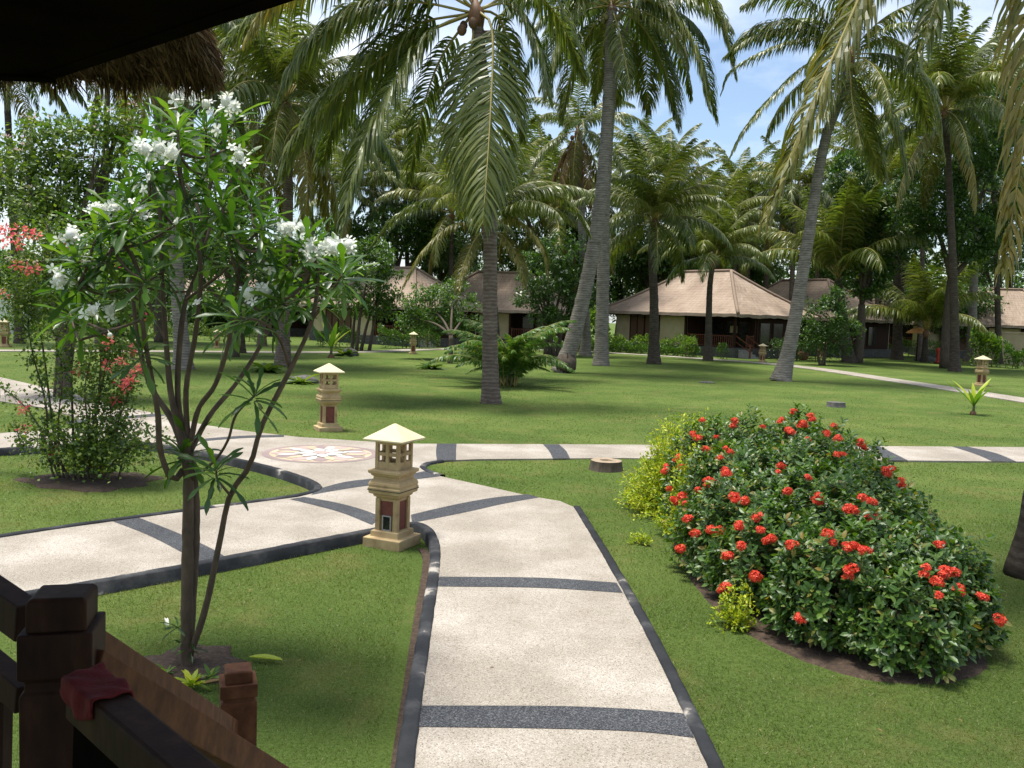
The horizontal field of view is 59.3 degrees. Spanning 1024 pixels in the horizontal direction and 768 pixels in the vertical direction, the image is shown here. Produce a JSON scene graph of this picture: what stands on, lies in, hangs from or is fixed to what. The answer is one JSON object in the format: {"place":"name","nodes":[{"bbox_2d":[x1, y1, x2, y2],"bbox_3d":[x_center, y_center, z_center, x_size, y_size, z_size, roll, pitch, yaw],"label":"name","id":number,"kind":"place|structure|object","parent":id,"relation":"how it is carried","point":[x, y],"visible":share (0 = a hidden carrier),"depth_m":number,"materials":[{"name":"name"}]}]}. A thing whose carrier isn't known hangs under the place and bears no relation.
{"place":"outdoors","nodes":[
{"label":"outdoors","id":0,"kind":"place"},
{"bbox_2d":[0,319,1023,767],"bbox_3d":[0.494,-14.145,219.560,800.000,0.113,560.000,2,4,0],"label":"ground","id":1,"kind":"structure","parent":0,"point":[1008,379],"depth_m":12.04,"materials":[{"name":"green plant"}]},
{"bbox_2d":[0,249,49,321],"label":"background tree","id":2,"kind":"object","parent":1,"relation":"on","point":[6,254],"visible":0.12,"depth_m":72.40,"materials":[{"name":"green plant"}]},
{"bbox_2d":[0,81,88,343],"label":"palm tree","id":3,"kind":"object","parent":1,"relation":"on","point":[8,101],"visible":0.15,"depth_m":51.98,"materials":[{"name":"green plant"}]},
{"bbox_2d":[0,93,156,398],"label":"tree","id":4,"kind":"object","parent":1,"relation":"on","point":[32,172],"visible":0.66,"depth_m":23.31,"materials":[{"name":"green plant"}]},
{"bbox_2d":[13,472,165,491],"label":"soil","id":5,"kind":"structure","parent":1,"relation":"on","point":[130,480],"depth_m":13.30,"materials":[{"name":"soil"}]},
{"bbox_2d":[0,168,208,482],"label":"bougainvillea shrub","id":6,"kind":"object","parent":5,"relation":"on","point":[92,451],"visible":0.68,"depth_m":13.23,"materials":[{"name":"green plant"}]},
{"bbox_2d":[27,78,172,343],"bbox_3d":[-24.669,-13.106,54.237,9.301,21.454,9.728,2,4,0],"label":"palm tree","id":7,"kind":"object","parent":1,"relation":"on","point":[107,102],"visible":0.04,"depth_m":53.98,"materials":[{"name":"green plant"}]},
{"bbox_2d":[26,314,257,341],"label":"hedge","id":8,"kind":"object","parent":1,"relation":"on","point":[192,328],"visible":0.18,"depth_m":65.78,"materials":[{"name":"green plant"}]},
{"bbox_2d":[0,0,293,767],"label":"timber veranda","id":9,"kind":"object","parent":1,"relation":"on","point":[162,718],"visible":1,"depth_m":1.86,"materials":[{"name":"black wood"}]},
{"bbox_2d":[60,662,133,720],"bbox_3d":[-0.575,0.430,1.247,0.100,0.048,0.065,6,6,41],"label":"red cloth","id":10,"kind":"object","parent":9,"relation":"on","point":[82,691],"visible":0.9,"depth_m":1.24,"materials":[{"name":"red fabric"}]},
{"bbox_2d":[28,20,268,369],"bbox_3d":[-14.559,-8.665,35.583,9.290,16.196,9.792,2,4,0],"label":"palm tree","id":11,"kind":"object","parent":1,"relation":"on","point":[164,96],"visible":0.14,"depth_m":35.60,"materials":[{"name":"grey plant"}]},
{"bbox_2d":[121,179,226,342],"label":"background tree","id":12,"kind":"object","parent":1,"relation":"on","point":[158,337],"visible":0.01,"depth_m":59.63,"materials":[{"name":"green plant"}]},
{"bbox_2d":[145,645,246,683],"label":"soil","id":13,"kind":"structure","parent":1,"relation":"on","point":[214,656],"depth_m":6.80,"materials":[{"name":"soil"}]},
{"bbox_2d":[32,87,387,665],"bbox_3d":[-2.279,-0.023,6.514,2.913,4.374,2.074,2,4,0],"label":"plumeria tree","id":14,"kind":"object","parent":1,"relation":"on","point":[122,240],"visible":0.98,"depth_m":6.23,"materials":[{"name":"green plant"}]},
{"bbox_2d":[113,153,306,356],"bbox_3d":[-15.175,-6.608,45.872,10.303,10.646,6.065,2,4,0],"label":"dark tree","id":15,"kind":"object","parent":1,"relation":"on","point":[189,276],"visible":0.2,"depth_m":45.38,"materials":[{"name":"green plant"}]},
{"bbox_2d":[167,283,256,336],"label":"background tree","id":16,"kind":"object","parent":1,"relation":"on","point":[216,318],"visible":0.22,"depth_m":75.80,"materials":[{"name":"green plant"}]},
{"bbox_2d":[166,259,307,336],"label":"thatched bungalow","id":17,"kind":"object","parent":1,"relation":"on","point":[297,328],"visible":0.02,"depth_m":82.17,"materials":[{"name":"beige wood"}]},
{"bbox_2d":[165,4,315,352],"bbox_3d":[-15.188,-12.115,49.358,10.647,20.876,10.624,2,4,0],"label":"palm tree","id":18,"kind":"object","parent":1,"relation":"on","point":[243,344],"visible":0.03,"depth_m":48.46,"materials":[{"name":"green plant"}]},
{"bbox_2d":[181,91,349,345],"bbox_3d":[-16.871,-11.009,59.641,11.545,16.978,9.883,-2,6,-44],"label":"palm tree","id":19,"kind":"object","parent":1,"relation":"on","point":[311,216],"visible":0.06,"depth_m":59.24,"materials":[{"name":"green plant"}]},
{"bbox_2d":[186,0,410,366],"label":"palm tree","id":20,"kind":"object","parent":1,"relation":"on","point":[246,89],"visible":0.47,"depth_m":38.36,"materials":[{"name":"green plant"}]},
{"bbox_2d":[313,363,344,431],"bbox_3d":[-3.975,0.338,19.505,0.548,1.578,0.548,0,5,-27],"label":"stone lantern","id":21,"kind":"object","parent":1,"relation":"on","point":[328,398],"visible":0.99,"depth_m":19.36,"materials":[{"name":"stone"}]},
{"bbox_2d":[294,139,410,279],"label":"palm tree","id":22,"kind":"object","parent":1,"relation":"on","point":[337,159],"visible":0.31,"depth_m":73.52,"materials":[{"name":"green plant"}]},
{"bbox_2d":[331,233,408,350],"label":"frangipani tree","id":23,"kind":"object","parent":1,"relation":"on","point":[385,271],"visible":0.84,"depth_m":57.36,"materials":[{"name":"green plant"}]},
{"bbox_2d":[330,106,433,268],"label":"palm tree","id":24,"kind":"object","parent":1,"relation":"on","point":[396,152],"visible":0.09,"depth_m":80.17,"materials":[{"name":"green plant"}]},
{"bbox_2d":[298,266,482,346],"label":"thatched bungalow","id":25,"kind":"object","parent":1,"relation":"on","point":[421,277],"visible":0.34,"depth_m":71.04,"materials":[{"name":"beige wood"}]},
{"bbox_2d":[363,423,424,551],"bbox_3d":[-1.377,1.208,10.451,0.524,1.508,0.524,4,5,24],"label":"stone lantern","id":26,"kind":"object","parent":1,"relation":"on","point":[393,486],"visible":0.99,"depth_m":10.32,"materials":[{"name":"stone"}]},
{"bbox_2d":[348,82,445,265],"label":"palm tree","id":27,"kind":"object","parent":1,"relation":"on","point":[396,128],"visible":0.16,"depth_m":85.70,"materials":[{"name":"green plant"}]},
{"bbox_2d":[322,194,474,268],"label":"dark tree","id":28,"kind":"object","parent":1,"relation":"on","point":[357,231],"visible":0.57,"depth_m":74.11,"materials":[{"name":"green plant"}]},
{"bbox_2d":[217,0,591,403],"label":"palm tree","id":29,"kind":"object","parent":1,"relation":"on","point":[403,51],"visible":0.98,"depth_m":25.46,"materials":[{"name":"green plant"}]},
{"bbox_2d":[354,135,462,265],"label":"palm tree","id":30,"kind":"object","parent":1,"relation":"on","point":[427,154],"visible":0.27,"depth_m":75.69,"materials":[{"name":"green plant"}]},
{"bbox_2d":[377,323,440,348],"bbox_3d":[-7.243,-3.323,63.431,4.565,1.920,1.528,1,4,-12],"label":"hedge","id":31,"kind":"object","parent":1,"relation":"on","point":[399,334],"visible":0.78,"depth_m":63.23,"materials":[{"name":"green plant"}]},
{"bbox_2d":[390,548,429,767],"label":"soil","id":32,"kind":"structure","parent":1,"relation":"on","point":[424,553],"depth_m":7.43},
{"bbox_2d":[389,276,482,363],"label":"round tree","id":33,"kind":"object","parent":1,"relation":"on","point":[437,314],"visible":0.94,"depth_m":49.30,"materials":[{"name":"green plant"}]},
{"bbox_2d":[402,210,482,281],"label":"background tree","id":34,"kind":"object","parent":1,"relation":"on","point":[440,274],"visible":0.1,"depth_m":86.06,"materials":[{"name":"green plant"}]},
{"bbox_2d":[373,139,516,282],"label":"palm tree","id":35,"kind":"object","parent":1,"relation":"on","point":[427,192],"visible":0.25,"depth_m":71.95,"materials":[{"name":"green plant"}]},
{"bbox_2d":[369,114,595,335],"bbox_3d":[-1.040,-5.380,36.833,7.710,10.395,8.162,-2,6,-43],"label":"palm tree","id":36,"kind":"object","parent":1,"relation":"on","point":[521,203],"visible":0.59,"depth_m":36.07,"materials":[{"name":"green plant"}]},
{"bbox_2d":[423,315,576,386],"bbox_3d":[-0.396,-1.199,33.316,5.486,2.635,5.932,2,4,0],"label":"areca palm clump","id":37,"kind":"object","parent":1,"relation":"on","point":[516,359],"visible":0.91,"depth_m":32.55,"materials":[{"name":"green plant"}]},
{"bbox_2d":[481,216,552,280],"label":"background tree","id":38,"kind":"object","parent":1,"relation":"on","point":[509,266],"visible":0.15,"depth_m":81.97,"materials":[{"name":"green plant"}]},
{"bbox_2d":[463,270,579,348],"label":"thatched bungalow","id":39,"kind":"object","parent":1,"relation":"on","point":[514,321],"visible":0.22,"depth_m":75.41,"materials":[{"name":"brown wood"}]},
{"bbox_2d":[478,139,574,296],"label":"palm tree","id":40,"kind":"object","parent":1,"relation":"on","point":[507,233],"visible":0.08,"depth_m":78.98,"materials":[{"name":"green plant"}]},
{"bbox_2d":[504,105,596,236],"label":"palm tree","id":41,"kind":"object","parent":1,"relation":"on","point":[540,133],"visible":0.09,"depth_m":87.32,"materials":[{"name":"green plant"}]},
{"bbox_2d":[509,227,596,355],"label":"frangipani tree","id":42,"kind":"object","parent":1,"relation":"on","point":[565,270],"visible":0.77,"depth_m":59.00,"materials":[{"name":"green plant"}]},
{"bbox_2d":[497,134,623,325],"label":"palm tree","id":43,"kind":"object","parent":1,"relation":"on","point":[557,226],"visible":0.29,"depth_m":72.20,"materials":[{"name":"green plant"}]},
{"bbox_2d":[543,212,614,318],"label":"background tree","id":44,"kind":"object","parent":1,"relation":"on","point":[573,231],"visible":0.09,"depth_m":78.78,"materials":[{"name":"green plant"}]},
{"bbox_2d":[525,77,648,355],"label":"palm tree","id":45,"kind":"object","parent":1,"relation":"on","point":[574,169],"visible":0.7,"depth_m":60.43,"materials":[{"name":"green plant"}]},
{"bbox_2d":[538,138,664,274],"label":"palm tree","id":46,"kind":"object","parent":1,"relation":"on","point":[612,213],"visible":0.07,"depth_m":76.47,"materials":[{"name":"green plant"}]},
{"bbox_2d":[589,458,622,472],"bbox_3d":[1.636,1.433,15.650,0.649,0.226,0.637,2,4,0],"label":"tree stump","id":47,"kind":"object","parent":1,"relation":"on","point":[607,465],"visible":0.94,"depth_m":15.44,"materials":[{"name":"brown plant"}]},
{"bbox_2d":[499,0,730,372],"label":"palm tree","id":48,"kind":"object","parent":1,"relation":"on","point":[604,76],"visible":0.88,"depth_m":41.60,"materials":[{"name":"green plant"}]},
{"bbox_2d":[595,236,646,332],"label":"background tree","id":49,"kind":"object","parent":1,"relation":"on","point":[620,290],"visible":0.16,"depth_m":86.75,"materials":[{"name":"green plant"}]},
{"bbox_2d":[529,0,737,365],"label":"palm tree","id":50,"kind":"object","parent":1,"relation":"on","point":[601,341],"visible":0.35,"depth_m":49.57,"materials":[{"name":"green plant"}]},
{"bbox_2d":[593,115,689,184],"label":"palm tree","id":51,"kind":"object","parent":1,"relation":"on","point":[619,135],"visible":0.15,"depth_m":97.11,"materials":[{"name":"green plant"}]},
{"bbox_2d":[567,133,732,363],"bbox_3d":[8.584,-7.821,54.016,9.266,13.290,9.457,-1,6,-38],"label":"palm tree","id":52,"kind":"object","parent":1,"relation":"on","point":[654,203],"visible":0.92,"depth_m":52.58,"materials":[{"name":"green plant"}]},
{"bbox_2d":[608,332,701,356],"bbox_3d":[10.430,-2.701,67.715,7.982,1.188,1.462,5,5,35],"label":"hedge","id":53,"kind":"object","parent":1,"relation":"on","point":[632,348],"visible":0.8,"depth_m":67.71,"materials":[{"name":"green plant"}]},
{"bbox_2d":[611,219,702,293],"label":"background tree","id":54,"kind":"object","parent":1,"relation":"on","point":[636,263],"visible":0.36,"depth_m":82.46,"materials":[{"name":"green plant"}]},
{"bbox_2d":[614,407,719,519],"bbox_3d":[2.446,1.077,12.510,2.049,1.542,2.239,2,4,0],"label":"golden shrub","id":55,"kind":"object","parent":1,"relation":"on","point":[646,500],"visible":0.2,"depth_m":12.37,"materials":[{"name":"yellow plant"}]},
{"bbox_2d":[612,121,730,267],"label":"palm tree","id":56,"kind":"object","parent":1,"relation":"on","point":[666,150],"visible":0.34,"depth_m":81.86,"materials":[{"name":"green plant"}]},
{"bbox_2d":[645,162,749,272],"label":"palm tree","id":57,"kind":"object","parent":1,"relation":"on","point":[716,173],"visible":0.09,"depth_m":78.65,"materials":[{"name":"green plant"}]},
{"bbox_2d":[637,191,778,360],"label":"palm tree","id":58,"kind":"object","parent":1,"relation":"on","point":[711,248],"visible":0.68,"depth_m":59.84,"materials":[{"name":"green plant"}]},
{"bbox_2d":[609,269,821,358],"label":"thatched bungalow","id":59,"kind":"object","parent":1,"relation":"on","point":[749,316],"visible":0.73,"depth_m":71.29,"materials":[{"name":"beige wood"}]},
{"bbox_2d":[656,157,790,276],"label":"palm tree","id":60,"kind":"object","parent":1,"relation":"on","point":[738,174],"visible":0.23,"depth_m":77.39,"materials":[{"name":"green plant"}]},
{"bbox_2d":[701,140,780,271],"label":"palm tree","id":61,"kind":"object","parent":1,"relation":"on","point":[724,158],"visible":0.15,"depth_m":93.17,"materials":[{"name":"green plant"}]},
{"bbox_2d":[728,242,785,286],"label":"background tree","id":62,"kind":"object","parent":1,"relation":"on","point":[756,277],"visible":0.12,"depth_m":103.40,"materials":[{"name":"green plant"}]},
{"bbox_2d":[721,149,815,289],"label":"palm tree","id":63,"kind":"object","parent":1,"relation":"on","point":[754,192],"visible":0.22,"depth_m":82.20,"materials":[{"name":"green plant"}]},
{"bbox_2d":[736,131,852,300],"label":"palm tree","id":64,"kind":"object","parent":1,"relation":"on","point":[805,178],"visible":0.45,"depth_m":78.33,"materials":[{"name":"green plant"}]},
{"bbox_2d":[769,337,840,360],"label":"hedge","id":65,"kind":"object","parent":1,"relation":"on","point":[778,341],"visible":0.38,"depth_m":66.76,"materials":[{"name":"green plant"}]},
{"bbox_2d":[670,531,987,683],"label":"soil","id":66,"kind":"structure","parent":1,"relation":"on","point":[835,660],"depth_m":7.20,"materials":[{"name":"brown soil"}]},
{"bbox_2d":[649,434,731,535],"bbox_3d":[2.269,1.268,10.966,1.072,1.340,1.079,1,5,-17],"label":"golden shrub","id":67,"kind":"object","parent":66,"relation":"on","point":[665,525],"visible":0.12,"depth_m":11.01,"materials":[{"name":"yellow plant"}]},
{"bbox_2d":[706,578,759,633],"bbox_3d":[1.909,1.927,7.793,0.453,0.509,0.400,2,4,0],"label":"golden shrub","id":68,"kind":"object","parent":66,"relation":"on","point":[743,620],"visible":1,"depth_m":7.75,"materials":[{"name":"yellow plant"}]},
{"bbox_2d":[654,402,1012,683],"bbox_3d":[3.229,1.212,9.559,3.253,1.674,6.127,2,4,0],"label":"ixora bush","id":69,"kind":"object","parent":66,"relation":"on","point":[836,506],"visible":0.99,"depth_m":7.93,"materials":[{"name":"green plant"}]},
{"bbox_2d":[797,284,866,364],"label":"magnolia tree","id":70,"kind":"object","parent":1,"relation":"on","point":[817,337],"visible":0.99,"depth_m":59.39,"materials":[{"name":"green plant"}]},
{"bbox_2d":[768,278,904,356],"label":"thatched bungalow","id":71,"kind":"object","parent":1,"relation":"on","point":[876,342],"visible":0.3,"depth_m":80.19,"materials":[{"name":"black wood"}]},
{"bbox_2d":[740,177,939,362],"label":"palm tree","id":72,"kind":"object","parent":1,"relation":"on","point":[834,247],"visible":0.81,"depth_m":63.85,"materials":[{"name":"green plant"}]},
{"bbox_2d":[720,0,965,381],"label":"palm tree","id":73,"kind":"object","parent":1,"relation":"on","point":[849,93],"visible":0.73,"depth_m":41.17,"materials":[{"name":"green plant"}]},
{"bbox_2d":[803,97,932,301],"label":"palm tree","id":74,"kind":"object","parent":1,"relation":"on","point":[835,150],"visible":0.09,"depth_m":82.15,"materials":[{"name":"green plant"}]},
{"bbox_2d":[821,148,916,362],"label":"dark tree","id":75,"kind":"object","parent":1,"relation":"on","point":[865,285],"visible":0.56,"depth_m":64.82,"materials":[{"name":"green plant"}]},
{"bbox_2d":[820,116,955,359],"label":"palm tree","id":76,"kind":"object","parent":1,"relation":"on","point":[897,348],"visible":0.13,"depth_m":74.61,"materials":[{"name":"green plant"}]},
{"bbox_2d":[757,0,1023,580],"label":"palm tree","id":77,"kind":"object","parent":1,"relation":"on","point":[1014,560],"visible":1,"depth_m":8.59,"materials":[{"name":"green plant"}]},
{"bbox_2d":[873,192,940,292],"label":"background tree","id":78,"kind":"object","parent":1,"relation":"on","point":[915,252],"visible":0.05,"depth_m":82.59,"materials":[{"name":"green plant"}]},
{"bbox_2d":[836,249,1001,362],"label":"palm tree","id":79,"kind":"object","parent":1,"relation":"on","point":[924,305],"visible":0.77,"depth_m":70.42,"materials":[{"name":"green plant"}]},
{"bbox_2d":[847,86,994,357],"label":"palm tree","id":80,"kind":"object","parent":1,"relation":"on","point":[922,263],"visible":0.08,"depth_m":79.22,"materials":[{"name":"green plant"}]},
{"bbox_2d":[845,5,1023,371],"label":"palm tree","id":81,"kind":"object","parent":1,"relation":"on","point":[952,88],"visible":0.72,"depth_m":56.05,"materials":[{"name":"green plant"}]},
{"bbox_2d":[878,82,1023,368],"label":"dark tree","id":82,"kind":"object","parent":1,"relation":"on","point":[984,222],"visible":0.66,"depth_m":60.28,"materials":[{"name":"green plant"}]},
{"bbox_2d":[906,276,1009,347],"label":"background tree","id":83,"kind":"object","parent":1,"relation":"on","point":[981,306],"visible":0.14,"depth_m":84.41,"materials":[{"name":"green plant"}]},
{"bbox_2d":[906,287,1023,357],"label":"thatched bungalow","id":84,"kind":"object","parent":1,"relation":"on","point":[1012,317],"visible":0.23,"depth_m":85.55,"materials":[{"name":"beige wood"}]},
{"bbox_2d":[945,379,992,414],"bbox_3d":[14.552,0.421,28.395,1.136,1.223,1.374,-2,6,-40],"label":"coconut seedling","id":85,"kind":"object","parent":1,"relation":"on","point":[973,398],"visible":0.88,"depth_m":28.26,"materials":[{"name":"green plant"}]},
{"bbox_2d":[917,89,1023,361],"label":"palm tree","id":86,"kind":"object","parent":1,"relation":"on","point":[972,311],"visible":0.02,"depth_m":77.37,"materials":[{"name":"green plant"}]},
{"bbox_2d":[923,16,1023,363],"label":"palm tree","id":87,"kind":"object","parent":1,"relation":"on","point":[997,308],"visible":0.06,"depth_m":73.19,"materials":[{"name":"green plant"}]},
{"bbox_2d":[974,355,991,385],"bbox_3d":[22.668,-0.575,43.403,0.557,1.603,0.557,0,5,-20],"label":"stone lantern","id":88,"kind":"object","parent":1,"relation":"on","point":[982,371],"visible":0.98,"depth_m":43.27,"materials":[{"name":"stone"}]},
{"bbox_2d":[943,225,1023,288],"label":"background tree","id":89,"kind":"object","parent":1,"relation":"on","point":[986,279],"visible":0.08,"depth_m":95.87,"materials":[{"name":"green plant"}]},
{"bbox_2d":[967,316,1002,367],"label":"hedge","id":90,"kind":"object","parent":1,"relation":"on","point":[991,338],"visible":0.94,"depth_m":66.86,"materials":[{"name":"green plant"}]},
{"bbox_2d":[973,331,1023,364],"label":"garden wall","id":91,"kind":"structure","parent":1,"relation":"on","point":[1016,339],"depth_m":74.10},
{"bbox_2d":[1002,339,1023,368],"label":"hedge","id":92,"kind":"object","parent":1,"relation":"on","point":[1014,355],"visible":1,"depth_m":65.30,"materials":[{"name":"green plant"}]},
{"bbox_2d":[0,377,1023,767],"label":"path","id":93,"kind":"structure","parent":0,"point":[528,647],"depth_m":8.65,"materials":[{"name":"beige concrete"}]},
{"bbox_2d":[0,441,321,537],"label":"kerb","id":94,"kind":"structure","parent":93,"relation":"on","point":[310,485],"depth_m":13.78,"materials":[{"name":"grey stone"}]},
{"bbox_2d":[114,518,222,560],"bbox_3d":[-3.812,1.706,9.984,0.354,0.001,2.238,-2,6,-45],"label":"path band","id":95,"kind":"object","parent":93,"relation":"on","point":[171,538],"visible":0.8,"depth_m":10.14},
{"bbox_2d":[25,522,440,767],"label":"kerb","id":96,"kind":"structure","parent":93,"relation":"on","point":[407,743],"depth_m":8.60,"materials":[{"name":"grey concrete"}]},
{"bbox_2d":[262,445,374,462],"bbox_3d":[-3.432,1.236,16.171,2.060,0.018,2.060,1,4,-11],"label":"mosaic medallion","id":97,"kind":"object","parent":93,"relation":"on","point":[320,453],"visible":1,"depth_m":16.05,"materials":[{"name":"stone"}]},
{"bbox_2d":[292,497,374,523],"bbox_3d":[-2.223,1.628,11.726,1.876,0.001,0.405,6,6,44],"label":"path band","id":98,"kind":"object","parent":93,"relation":"on","point":[363,515],"visible":0.94,"depth_m":11.76,"materials":[{"name":"concrete"}]},
{"bbox_2d":[311,471,437,494],"bbox_3d":[-2.129,1.484,13.645,0.503,0.001,2.518,6,6,43],"label":"path band","id":99,"kind":"object","parent":93,"relation":"on","point":[364,482],"visible":0.66,"depth_m":13.43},
{"bbox_2d":[436,444,455,459],"bbox_3d":[-1.239,1.268,16.874,0.386,0.001,2.150,2,4,-3],"label":"path band","id":100,"kind":"object","parent":93,"relation":"on","point":[445,451],"visible":1,"depth_m":16.83,"materials":[{"name":"concrete"}]},
{"bbox_2d":[411,494,536,521],"bbox_3d":[-0.567,1.652,12.169,0.426,0.001,2.486,6,6,41],"label":"path band","id":101,"kind":"object","parent":93,"relation":"on","point":[454,509],"visible":1,"depth_m":12.11,"materials":[{"name":"concrete"}]},
{"bbox_2d":[438,577,621,592],"bbox_3d":[0.164,1.939,8.763,1.778,0.001,0.398,2,4,0],"label":"path band","id":102,"kind":"object","parent":93,"relation":"on","point":[534,582],"visible":1,"depth_m":8.76,"materials":[{"name":"gravel"}]},
{"bbox_2d":[419,705,693,736],"bbox_3d":[0.263,2.167,5.831,1.758,0.001,0.392,2,4,0],"label":"path band","id":103,"kind":"object","parent":93,"relation":"on","point":[603,718],"visible":1,"depth_m":5.83,"materials":[{"name":"grey gravel"}]},
{"bbox_2d":[574,506,723,767],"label":"kerb","id":104,"kind":"structure","parent":93,"relation":"on","point":[709,753],"depth_m":6.79,"materials":[{"name":"grey concrete"}]},
{"bbox_2d":[0,348,1023,402],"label":"path","id":105,"kind":"structure","parent":0,"point":[987,394],"depth_m":48.83,"materials":[{"name":"concrete"}]},
{"bbox_2d":[0,0,1023,322],"label":"sky","id":106,"kind":"structure","parent":0,"point":[739,100],"materials":[{"name":"blue"}]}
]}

